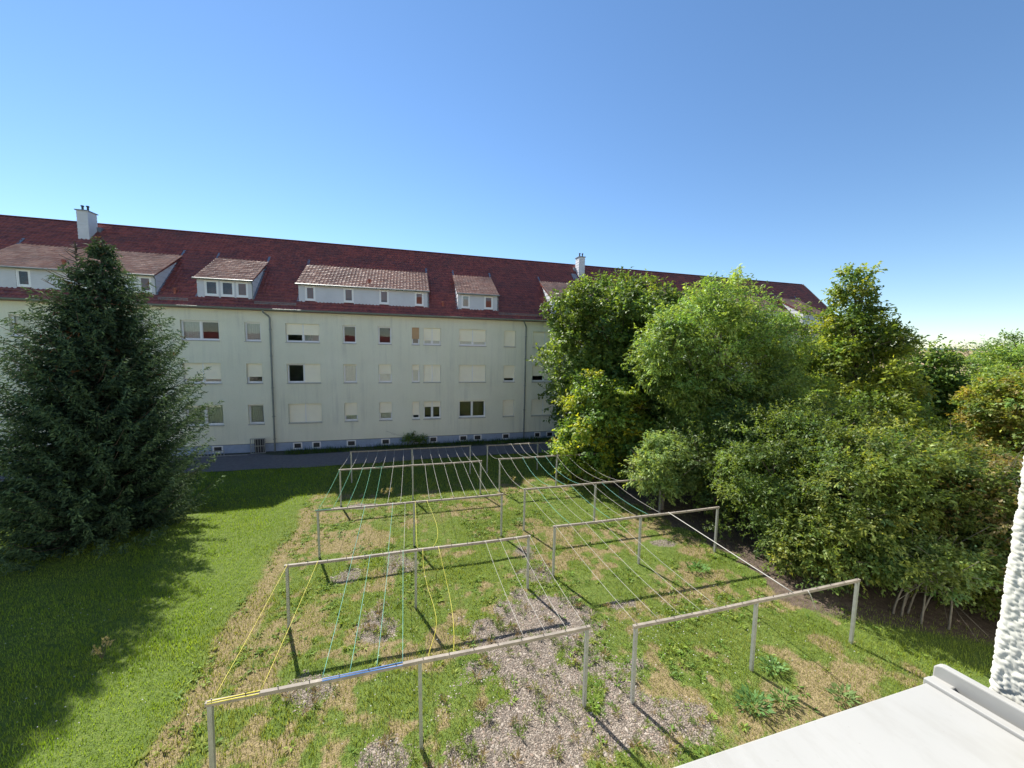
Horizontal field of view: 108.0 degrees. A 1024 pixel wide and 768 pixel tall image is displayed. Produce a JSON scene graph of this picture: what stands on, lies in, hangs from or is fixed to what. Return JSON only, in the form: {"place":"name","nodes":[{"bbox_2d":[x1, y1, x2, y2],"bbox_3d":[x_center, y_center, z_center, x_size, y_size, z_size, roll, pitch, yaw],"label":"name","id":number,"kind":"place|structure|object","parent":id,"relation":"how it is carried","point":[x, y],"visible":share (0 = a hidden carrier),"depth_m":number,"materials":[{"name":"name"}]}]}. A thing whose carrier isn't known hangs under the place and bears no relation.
{"place":"outdoors","nodes":[
{"label":"outdoors","id":0,"kind":"place"},
{"bbox_2d":[4,438,555,464],"bbox_3d":[0.372,4.829,28.636,84.000,0.005,4.600,0,6,-16],"label":"planting strip","id":1,"kind":"object","parent":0,"point":[311,452],"visible":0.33,"depth_m":27.05,"materials":[{"name":"plant"}]},
{"bbox_2d":[250,438,265,453],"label":"cellar gate","id":2,"kind":"structure","parent":1,"relation":"on","point":[259,445],"depth_m":25.65,"materials":[{"name":"metal"}]},
{"bbox_2d":[387,430,429,446],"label":"bush","id":3,"kind":"object","parent":1,"relation":"on","point":[408,437],"visible":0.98,"depth_m":28.11,"materials":[{"name":"green plant"}]},
{"bbox_2d":[284,432,682,454],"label":"border weeds","id":4,"kind":"object","parent":1,"relation":"on","point":[463,442],"visible":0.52,"depth_m":28.20,"materials":[{"name":"green plant"}]},
{"bbox_2d":[0,433,762,481],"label":"path","id":5,"kind":"structure","parent":0,"point":[241,462],"depth_m":24.78,"materials":[{"name":"grey asphalt"}]},
{"bbox_2d":[198,450,246,456],"bbox_3d":[-19.183,4.608,24.674,2.800,0.400,0.030,0,6,-16],"label":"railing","id":6,"kind":"object","parent":5,"relation":"on","point":[217,453],"visible":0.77,"depth_m":24.52,"materials":[{"name":"grey metal"}]},
{"bbox_2d":[0,443,999,767],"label":"lawn","id":7,"kind":"structure","parent":0,"point":[964,619],"depth_m":9.42,"materials":[{"name":"plant"}]},
{"bbox_2d":[90,635,114,658],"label":"dry weed","id":8,"kind":"object","parent":7,"relation":"on","point":[100,648],"visible":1,"depth_m":8.47,"materials":[{"name":"brown plant"}]},
{"bbox_2d":[0,236,225,575],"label":"spruce tree","id":9,"kind":"object","parent":7,"relation":"on","point":[101,463],"visible":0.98,"depth_m":12.89,"materials":[{"name":"green plant"}]},
{"bbox_2d":[0,452,637,573],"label":"shaded grass","id":10,"kind":"structure","parent":7,"relation":"on","point":[421,482],"depth_m":20.70,"materials":[{"name":"green plant"}]},
{"bbox_2d":[204,625,590,767],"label":"drying rack","id":11,"kind":"object","parent":7,"relation":"on","point":[212,703],"visible":0.98,"depth_m":6.46,"materials":[{"name":"metal"}]},
{"bbox_2d":[261,561,317,689],"bbox_3d":[-4.479,4.721,7.703,0.007,0.038,3.770,0,6,-15],"label":"clothes line","id":12,"kind":"object","parent":11,"relation":"attached to","point":[288,629],"visible":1,"depth_m":7.16,"materials":[{"name":"plastic"}]},
{"bbox_2d":[322,557,352,677],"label":"clothes line","id":13,"kind":"object","parent":11,"relation":"attached to","point":[336,623],"visible":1,"depth_m":7.22,"materials":[{"name":"plastic"}]},
{"bbox_2d":[349,558,369,672],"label":"clothes line","id":14,"kind":"object","parent":11,"relation":"attached to","point":[359,619],"visible":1,"depth_m":7.46,"materials":[{"name":"plastic"}]},
{"bbox_2d":[377,559,388,662],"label":"clothes line","id":15,"kind":"object","parent":11,"relation":"attached to","point":[382,615],"visible":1,"depth_m":7.67,"materials":[{"name":"plastic"}]},
{"bbox_2d":[485,541,523,636],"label":"clothes line","id":16,"kind":"object","parent":11,"relation":"attached to","point":[504,591],"visible":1,"depth_m":8.49,"materials":[{"name":"grey plastic"}]},
{"bbox_2d":[516,537,566,628],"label":"clothes line","id":17,"kind":"object","parent":11,"relation":"hanging from","point":[541,586],"visible":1,"depth_m":8.77,"materials":[{"name":"grey plastic"}]},
{"bbox_2d":[530,537,584,624],"bbox_3d":[0.995,4.704,9.228,0.007,0.078,3.771,0,6,-15],"label":"clothes line","id":18,"kind":"object","parent":11,"relation":"attached to","point":[555,580],"visible":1,"depth_m":9.06,"materials":[{"name":"grey plastic"}]},
{"bbox_2d":[284,534,530,628],"bbox_3d":[-2.598,5.441,10.274,6.490,1.949,0.088,0,6,-16],"label":"drying rack","id":19,"kind":"object","parent":7,"relation":"on","point":[346,558],"visible":0.97,"depth_m":10.09,"materials":[{"name":"metal"}]},
{"bbox_2d":[213,573,282,698],"bbox_3d":[-5.128,4.726,7.523,0.007,0.038,3.770,0,6,-16],"label":"clothes line","id":20,"kind":"object","parent":19,"relation":"attached to","point":[246,640],"visible":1,"depth_m":6.94,"materials":[{"name":"plastic"}]},
{"bbox_2d":[423,562,436,651],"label":"clothes line","id":21,"kind":"object","parent":19,"relation":"attached to","point":[433,605],"visible":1,"depth_m":8.74,"materials":[{"name":"plastic"}]},
{"bbox_2d":[315,493,502,557],"bbox_3d":[-3.489,5.131,13.433,6.510,1.942,0.097,0,6,-16],"label":"drying rack","id":22,"kind":"object","parent":7,"relation":"on","point":[378,505],"visible":0.98,"depth_m":13.32,"materials":[{"name":"metal"}]},
{"bbox_2d":[339,460,481,506],"bbox_3d":[-4.623,4.719,17.538,6.490,1.958,0.094,0,6,-16],"label":"drying rack","id":23,"kind":"object","parent":7,"relation":"on","point":[340,469],"visible":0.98,"depth_m":17.43,"materials":[{"name":"metal"}]},
{"bbox_2d":[350,445,470,481],"bbox_3d":[-5.503,4.490,20.699,6.490,1.960,0.089,0,6,-16],"label":"drying rack","id":24,"kind":"object","parent":7,"relation":"on","point":[351,451],"visible":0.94,"depth_m":20.61,"materials":[{"name":"metal"}]},
{"bbox_2d":[5,585,854,755],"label":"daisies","id":25,"kind":"object","parent":7,"relation":"on","point":[454,658],"visible":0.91,"depth_m":8.57,"materials":[{"name":"white plant"}]},
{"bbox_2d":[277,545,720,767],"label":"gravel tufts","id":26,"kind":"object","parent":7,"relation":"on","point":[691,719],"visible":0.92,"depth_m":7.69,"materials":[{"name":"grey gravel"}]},
{"bbox_2d":[278,543,724,767],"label":"gravel","id":27,"kind":"structure","parent":7,"relation":"on","point":[648,729],"depth_m":7.57,"materials":[{"name":"grey gravel"}]},
{"bbox_2d":[512,517,522,523],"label":"dock plant","id":28,"kind":"object","parent":7,"relation":"on","point":[514,521],"visible":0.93,"depth_m":15.49,"materials":[{"name":"green plant"}]},
{"bbox_2d":[486,442,552,473],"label":"drying rack","id":29,"kind":"object","parent":7,"relation":"on","point":[512,444],"visible":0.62,"depth_m":22.02,"materials":[{"name":"metal"}]},
{"bbox_2d":[134,475,927,767],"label":"weed patches","id":30,"kind":"object","parent":7,"relation":"on","point":[677,651],"visible":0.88,"depth_m":10.25,"materials":[{"name":"green plant"}]},
{"bbox_2d":[499,453,610,490],"bbox_3d":[2.389,4.665,19.663,6.400,1.943,0.090,0,6,-16],"label":"drying rack","id":31,"kind":"object","parent":7,"relation":"on","point":[508,458],"visible":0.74,"depth_m":19.30,"materials":[{"name":"metal"}]},
{"bbox_2d":[523,477,661,530],"bbox_3d":[3.517,5.050,15.616,6.400,1.967,0.076,0,6,-16],"label":"drying rack","id":32,"kind":"object","parent":7,"relation":"on","point":[595,488],"visible":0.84,"depth_m":15.42,"materials":[{"name":"metal"}]},
{"bbox_2d":[542,364,667,483],"bbox_3d":[5.422,2.229,21.039,7.324,6.600,5.565,0,6,-16],"label":"yellowing bush","id":33,"kind":"object","parent":7,"relation":"on","point":[592,429],"visible":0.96,"depth_m":19.74,"materials":[{"name":"green plant"}]},
{"bbox_2d":[526,266,701,449],"bbox_3d":[7.225,-1.496,25.571,12.844,13.553,9.370,0,6,-16],"label":"maple tree","id":34,"kind":"object","parent":7,"relation":"on","point":[629,303],"visible":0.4,"depth_m":23.67,"materials":[{"name":"green plant"}]},
{"bbox_2d":[552,506,719,576],"bbox_3d":[4.352,5.358,12.623,6.400,1.945,0.096,0,6,-16],"label":"drying rack","id":35,"kind":"object","parent":7,"relation":"on","point":[640,517],"visible":0.99,"depth_m":12.53,"materials":[{"name":"metal"}]},
{"bbox_2d":[585,522,680,614],"bbox_3d":[2.947,4.675,9.889,0.007,0.068,4.341,0,6,-16],"label":"clothes line","id":36,"kind":"object","parent":35,"relation":"attached to","point":[632,570],"visible":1,"depth_m":9.61,"materials":[{"name":"grey plastic"}]},
{"bbox_2d":[628,547,698,608],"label":"clothes line","id":37,"kind":"object","parent":35,"relation":"attached to","point":[662,578],"visible":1,"depth_m":9.17,"materials":[{"name":"grey plastic"}]},
{"bbox_2d":[614,519,717,606],"bbox_3d":[3.914,4.674,10.158,0.007,0.078,4.340,0,6,-15],"label":"clothes line","id":38,"kind":"object","parent":35,"relation":"attached to","point":[667,566],"visible":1,"depth_m":9.65,"materials":[{"name":"grey plastic"}]},
{"bbox_2d":[668,512,791,591],"bbox_3d":[5.945,4.625,10.720,0.024,0.025,4.340,0,6,-15],"label":"clothes line","id":39,"kind":"object","parent":35,"relation":"attached to","point":[733,554],"visible":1,"depth_m":10.13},
{"bbox_2d":[618,428,708,509],"bbox_3d":[6.861,3.924,16.949,4.804,3.993,3.202,0,6,-16],"label":"ash sapling","id":40,"kind":"object","parent":7,"relation":"on","point":[658,464],"visible":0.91,"depth_m":16.23,"materials":[{"name":"green plant"}]},
{"bbox_2d":[685,560,711,573],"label":"dock plant","id":41,"kind":"object","parent":7,"relation":"on","point":[698,565],"visible":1,"depth_m":12.39,"materials":[{"name":"green plant"}]},
{"bbox_2d":[667,382,796,529],"bbox_3d":[10.093,2.935,16.760,5.712,6.146,6.935,3,6,23],"label":"shrub","id":42,"kind":"object","parent":7,"relation":"on","point":[709,440],"visible":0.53,"depth_m":15.97,"materials":[{"name":"green plant"}]},
{"bbox_2d":[619,263,852,484],"bbox_3d":[11.477,-0.183,20.239,12.084,11.746,8.192,0,6,-16],"label":"ash tree","id":43,"kind":"object","parent":7,"relation":"on","point":[672,344],"visible":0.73,"depth_m":18.36,"materials":[{"name":"green plant"}]},
{"bbox_2d":[630,578,860,703],"bbox_3d":[5.519,5.777,8.437,6.400,1.937,0.092,0,6,-16],"label":"drying rack","id":44,"kind":"object","parent":7,"relation":"on","point":[856,581],"visible":0.94,"depth_m":8.36,"materials":[{"name":"metal"}]},
{"bbox_2d":[557,528,636,623],"bbox_3d":[1.941,4.677,9.608,0.007,0.058,4.340,0,6,-16],"label":"clothes line","id":45,"kind":"object","parent":44,"relation":"attached to","point":[598,579],"visible":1,"depth_m":9.04,"materials":[{"name":"grey plastic"}]},
{"bbox_2d":[570,524,658,618],"bbox_3d":[2.437,4.684,9.747,0.007,0.078,4.341,0,6,-16],"label":"clothes line","id":46,"kind":"object","parent":44,"relation":"attached to","point":[606,565],"visible":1,"depth_m":9.67,"materials":[{"name":"grey plastic"}]},
{"bbox_2d":[731,682,775,717],"bbox_3d":[4.931,6.493,7.618,0.807,0.239,0.712,4,6,30],"label":"dock plant","id":47,"kind":"object","parent":7,"relation":"on","point":[761,697],"visible":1,"depth_m":7.63,"materials":[{"name":"green plant"}]},
{"bbox_2d":[757,655,789,675],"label":"dock plant","id":48,"kind":"object","parent":7,"relation":"on","point":[772,659],"visible":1,"depth_m":8.53,"materials":[{"name":"green plant"}]},
{"bbox_2d":[766,686,800,711],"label":"dock plant","id":49,"kind":"object","parent":7,"relation":"on","point":[791,697],"visible":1,"depth_m":7.72,"materials":[{"name":"green plant"}]},
{"bbox_2d":[701,387,892,562],"bbox_3d":[10.945,3.300,14.157,7.680,6.313,5.411,-2,6,-33],"label":"shrub","id":50,"kind":"object","parent":7,"relation":"on","point":[773,493],"visible":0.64,"depth_m":13.37,"materials":[{"name":"green plant"}]},
{"bbox_2d":[752,391,913,526],"bbox_3d":[13.019,3.300,14.883,6.570,5.878,5.806,0,6,-16],"label":"shrub","id":51,"kind":"object","parent":7,"relation":"on","point":[889,417],"visible":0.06,"depth_m":14.22,"materials":[{"name":"green plant"}]},
{"bbox_2d":[824,681,861,707],"bbox_3d":[6.960,6.519,7.811,0.677,0.231,0.584,0,6,-16],"label":"dock plant","id":52,"kind":"object","parent":7,"relation":"on","point":[852,693],"visible":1,"depth_m":7.85,"materials":[{"name":"green plant"}]},
{"bbox_2d":[768,260,978,448],"bbox_3d":[20.903,-0.858,22.446,10.458,13.084,9.823,-4,7,-41],"label":"hornbeam tree","id":53,"kind":"object","parent":7,"relation":"on","point":[856,347],"visible":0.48,"depth_m":21.15,"materials":[{"name":"green plant"}]},
{"bbox_2d":[759,414,1020,598],"bbox_3d":[11.238,4.112,11.682,6.558,6.446,5.108,0,6,-16],"label":"shrub","id":54,"kind":"object","parent":7,"relation":"on","point":[864,535],"visible":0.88,"depth_m":10.86,"materials":[{"name":"green plant"}]},
{"bbox_2d":[829,421,1023,620],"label":"shrub","id":55,"kind":"object","parent":7,"relation":"on","point":[968,520],"visible":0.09,"depth_m":10.59,"materials":[{"name":"green plant"}]},
{"bbox_2d":[857,527,1010,638],"bbox_3d":[11.468,5.244,10.183,3.386,3.262,2.647,1,5,-6],"label":"bush","id":56,"kind":"object","parent":7,"relation":"on","point":[954,565],"visible":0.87,"depth_m":9.67,"materials":[{"name":"green plant"}]},
{"bbox_2d":[894,334,981,434],"bbox_3d":[32.091,0.726,28.915,6.912,9.151,5.379,0,6,-16],"label":"dark tree","id":57,"kind":"object","parent":7,"relation":"on","point":[946,379],"visible":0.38,"depth_m":27.48,"materials":[{"name":"green plant"}]},
{"bbox_2d":[912,447,1023,621],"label":"shrub","id":58,"kind":"object","parent":7,"relation":"on","point":[1002,526],"visible":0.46,"depth_m":9.98,"materials":[{"name":"green plant"}]},
{"bbox_2d":[944,365,1023,459],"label":"bronze tree","id":59,"kind":"object","parent":7,"relation":"on","point":[987,406],"visible":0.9,"depth_m":23.22,"materials":[{"name":"green plant"}]},
{"bbox_2d":[0,0,1023,348],"label":"sky","id":60,"kind":"structure","parent":0,"point":[788,141],"materials":[{"name":"blue"}]},
{"bbox_2d":[883,350,1012,374],"bbox_3d":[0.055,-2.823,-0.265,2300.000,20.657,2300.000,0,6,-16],"label":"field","id":61,"kind":"structure","parent":0,"point":[954,365],"depth_m":356.00,"materials":[{"name":"green plant"}]},
{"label":"ground","id":62,"kind":"structure","parent":0,"visible":0},
{"bbox_2d":[0,205,837,462],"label":"apartment building","id":63,"kind":"structure","parent":62,"relation":"on","point":[295,344],"depth_m":27.23,"materials":[{"name":"paint"}]},
{"bbox_2d":[9,314,29,336],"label":"window","id":64,"kind":"structure","parent":63,"relation":"in","point":[16,318],"depth_m":22.12,"materials":[{"name":"white plastic"}]},
{"bbox_2d":[135,319,153,339],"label":"window","id":65,"kind":"structure","parent":63,"relation":"in","point":[145,319],"depth_m":23.76,"materials":[{"name":"white plastic"}]},
{"bbox_2d":[181,320,218,340],"bbox_3d":[-20.442,-3.498,24.432,2.190,1.325,0.370,0,6,-16],"label":"window","id":66,"kind":"structure","parent":63,"relation":"in","point":[192,329],"depth_m":24.43,"materials":[{"name":"white plastic"}]},
{"bbox_2d":[184,363,221,382],"bbox_3d":[-20.510,-0.718,24.744,2.130,1.340,0.106,0,6,-16],"label":"window","id":67,"kind":"structure","parent":63,"relation":"in","point":[214,372],"depth_m":24.72,"materials":[{"name":"white plastic"}]},
{"bbox_2d":[187,405,224,426],"bbox_3d":[-20.551,2.127,24.959,2.190,1.405,0.370,0,6,-16],"label":"window","id":68,"kind":"structure","parent":63,"relation":"in","point":[217,418],"depth_m":25.16,"materials":[{"name":"white plastic"}]},
{"bbox_2d":[212,446,222,452],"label":"cellar window","id":69,"kind":"structure","parent":63,"relation":"in","point":[215,448],"depth_m":25.27,"materials":[{"name":"white plastic"}]},
{"bbox_2d":[244,322,260,341],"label":"window","id":70,"kind":"structure","parent":63,"relation":"in","point":[253,330],"depth_m":25.36,"materials":[{"name":"white plastic"}]},
{"bbox_2d":[246,364,262,383],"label":"window","id":71,"kind":"structure","parent":63,"relation":"in","point":[253,370],"depth_m":25.50,"materials":[{"name":"white plastic"}]},
{"bbox_2d":[248,405,264,424],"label":"window","id":72,"kind":"structure","parent":63,"relation":"in","point":[256,412],"depth_m":25.89,"materials":[{"name":"white plastic"}]},
{"bbox_2d":[293,442,301,448],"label":"cellar window","id":73,"kind":"structure","parent":63,"relation":"in","point":[295,445],"depth_m":26.57,"materials":[{"name":"white plastic"}]},
{"bbox_2d":[285,323,319,342],"bbox_3d":[-14.628,-3.537,26.049,2.180,1.325,0.370,0,6,-16],"label":"window","id":74,"kind":"structure","parent":63,"relation":"in","point":[309,332],"depth_m":26.09,"materials":[{"name":"white plastic"}]},
{"bbox_2d":[287,364,320,383],"bbox_3d":[-14.672,-0.726,26.274,2.180,1.385,0.291,0,6,-16],"label":"window","id":75,"kind":"structure","parent":63,"relation":"in","point":[311,372],"depth_m":26.41,"materials":[{"name":"white plastic"}]},
{"bbox_2d":[288,403,321,423],"bbox_3d":[-14.726,2.091,26.538,2.180,1.405,0.291,0,6,-16],"label":"window","id":76,"kind":"structure","parent":63,"relation":"in","point":[298,413],"depth_m":26.58,"materials":[{"name":"white plastic"}]},
{"bbox_2d":[312,442,320,447],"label":"cellar window","id":77,"kind":"structure","parent":63,"relation":"in","point":[315,444],"depth_m":26.90,"materials":[{"name":"white plastic"}]},
{"bbox_2d":[342,325,355,343],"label":"window","id":78,"kind":"structure","parent":63,"relation":"in","point":[344,342],"depth_m":26.83,"materials":[{"name":"white plastic"}]},
{"bbox_2d":[344,364,356,382],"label":"window","id":79,"kind":"structure","parent":63,"relation":"in","point":[350,370],"depth_m":27.25,"materials":[{"name":"white plastic"}]},
{"bbox_2d":[347,440,355,446],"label":"cellar window","id":80,"kind":"structure","parent":63,"relation":"in","point":[349,442],"depth_m":27.52,"materials":[{"name":"white plastic"}]},
{"bbox_2d":[345,403,357,421],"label":"window","id":81,"kind":"structure","parent":63,"relation":"in","point":[351,409],"depth_m":27.42,"materials":[{"name":"white plastic"}]},
{"bbox_2d":[378,326,391,344],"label":"window","id":82,"kind":"structure","parent":63,"relation":"in","point":[379,343],"depth_m":27.48,"materials":[{"name":"white plastic"}]},
{"bbox_2d":[381,439,389,444],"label":"cellar window","id":83,"kind":"structure","parent":63,"relation":"in","point":[386,441],"depth_m":28.17,"materials":[{"name":"white plastic"}]},
{"bbox_2d":[379,365,391,381],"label":"window","id":84,"kind":"structure","parent":63,"relation":"in","point":[385,371],"depth_m":27.84,"materials":[{"name":"white plastic"}]},
{"bbox_2d":[379,402,392,420],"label":"window","id":85,"kind":"structure","parent":63,"relation":"in","point":[385,408],"depth_m":28.05,"materials":[{"name":"white plastic"}]},
{"bbox_2d":[412,328,418,344],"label":"window","id":86,"kind":"structure","parent":63,"relation":"in","point":[415,331],"depth_m":28.10,"materials":[{"name":"white plastic"}]},
{"bbox_2d":[412,402,419,419],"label":"window","id":87,"kind":"structure","parent":63,"relation":"in","point":[415,405],"depth_m":28.63,"materials":[{"name":"white plastic"}]},
{"bbox_2d":[412,365,419,382],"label":"window","id":88,"kind":"structure","parent":63,"relation":"in","point":[415,368],"depth_m":28.47,"materials":[{"name":"white plastic"}]},
{"bbox_2d":[423,401,440,419],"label":"window","id":89,"kind":"structure","parent":63,"relation":"in","point":[431,404],"depth_m":28.96,"materials":[{"name":"white plastic"}]},
{"bbox_2d":[423,365,440,382],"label":"window","id":90,"kind":"structure","parent":63,"relation":"in","point":[431,373],"depth_m":28.69,"materials":[{"name":"white plastic"}]},
{"bbox_2d":[423,328,440,345],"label":"window","id":91,"kind":"structure","parent":63,"relation":"in","point":[431,336],"depth_m":28.43,"materials":[{"name":"white plastic"}]},
{"bbox_2d":[429,437,436,442],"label":"cellar window","id":92,"kind":"structure","parent":63,"relation":"in","point":[432,439],"depth_m":29.12,"materials":[{"name":"white plastic"}]},
{"bbox_2d":[459,435,466,440],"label":"cellar window","id":93,"kind":"structure","parent":63,"relation":"in","point":[461,437],"depth_m":29.74,"materials":[{"name":"white plastic"}]},
{"bbox_2d":[458,400,485,418],"bbox_3d":[-3.199,2.014,29.744,2.190,1.405,0.291,0,6,-16],"label":"window","id":94,"kind":"structure","parent":63,"relation":"in","point":[476,416],"depth_m":29.82,"materials":[{"name":"white plastic"}]},
{"bbox_2d":[459,365,485,382],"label":"window","id":95,"kind":"structure","parent":63,"relation":"in","point":[467,373],"depth_m":29.52,"materials":[{"name":"white plastic"}]},
{"bbox_2d":[459,329,486,346],"bbox_3d":[-3.101,-3.614,29.255,2.190,1.325,0.370,0,6,-16],"label":"window","id":96,"kind":"structure","parent":63,"relation":"in","point":[467,337],"depth_m":29.28,"materials":[{"name":"white plastic"}]},
{"bbox_2d":[474,435,481,440],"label":"cellar window","id":97,"kind":"structure","parent":63,"relation":"in","point":[476,437],"depth_m":30.06,"materials":[{"name":"white plastic"}]},
{"bbox_2d":[502,433,509,438],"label":"cellar window","id":98,"kind":"structure","parent":63,"relation":"in","point":[506,435],"depth_m":30.70,"materials":[{"name":"white plastic"}]},
{"bbox_2d":[503,400,513,416],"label":"window","id":99,"kind":"structure","parent":63,"relation":"in","point":[508,405],"depth_m":30.60,"materials":[{"name":"white plastic"}]},
{"bbox_2d":[503,365,514,382],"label":"window","id":100,"kind":"structure","parent":63,"relation":"in","point":[508,369],"depth_m":30.33,"materials":[{"name":"white plastic"}]},
{"bbox_2d":[504,331,514,346],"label":"window","id":101,"kind":"structure","parent":63,"relation":"in","point":[509,336],"depth_m":30.08,"materials":[{"name":"white plastic"}]},
{"bbox_2d":[531,399,553,415],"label":"window","id":102,"kind":"structure","parent":63,"relation":"in","point":[538,406],"depth_m":31.36,"materials":[{"name":"white plastic"}]},
{"bbox_2d":[532,366,553,381],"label":"window","id":103,"kind":"structure","parent":63,"relation":"in","point":[535,369],"depth_m":31.07,"materials":[{"name":"white plastic"}]},
{"bbox_2d":[533,332,555,347],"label":"window","id":104,"kind":"structure","parent":63,"relation":"in","point":[541,338],"depth_m":30.79,"materials":[{"name":"white plastic"}]},
{"bbox_2d":[546,431,552,436],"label":"cellar window","id":105,"kind":"structure","parent":63,"relation":"in","point":[548,434],"depth_m":31.73,"materials":[{"name":"white plastic"}]},
{"bbox_2d":[674,456,1023,767],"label":"white house wall","id":106,"kind":"structure","parent":62,"relation":"on","point":[944,716],"depth_m":0.35,"materials":[{"name":"paint"}]},
{"bbox_2d":[942,339,997,375],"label":"thin tree","id":107,"kind":"object","parent":62,"relation":"on","point":[966,352],"visible":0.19,"depth_m":81.82,"materials":[{"name":"green plant"}]},
{"bbox_2d":[956,328,1023,401],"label":"light tree","id":108,"kind":"object","parent":62,"relation":"on","point":[1003,355],"visible":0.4,"depth_m":36.92,"materials":[{"name":"green plant"}]}
]}

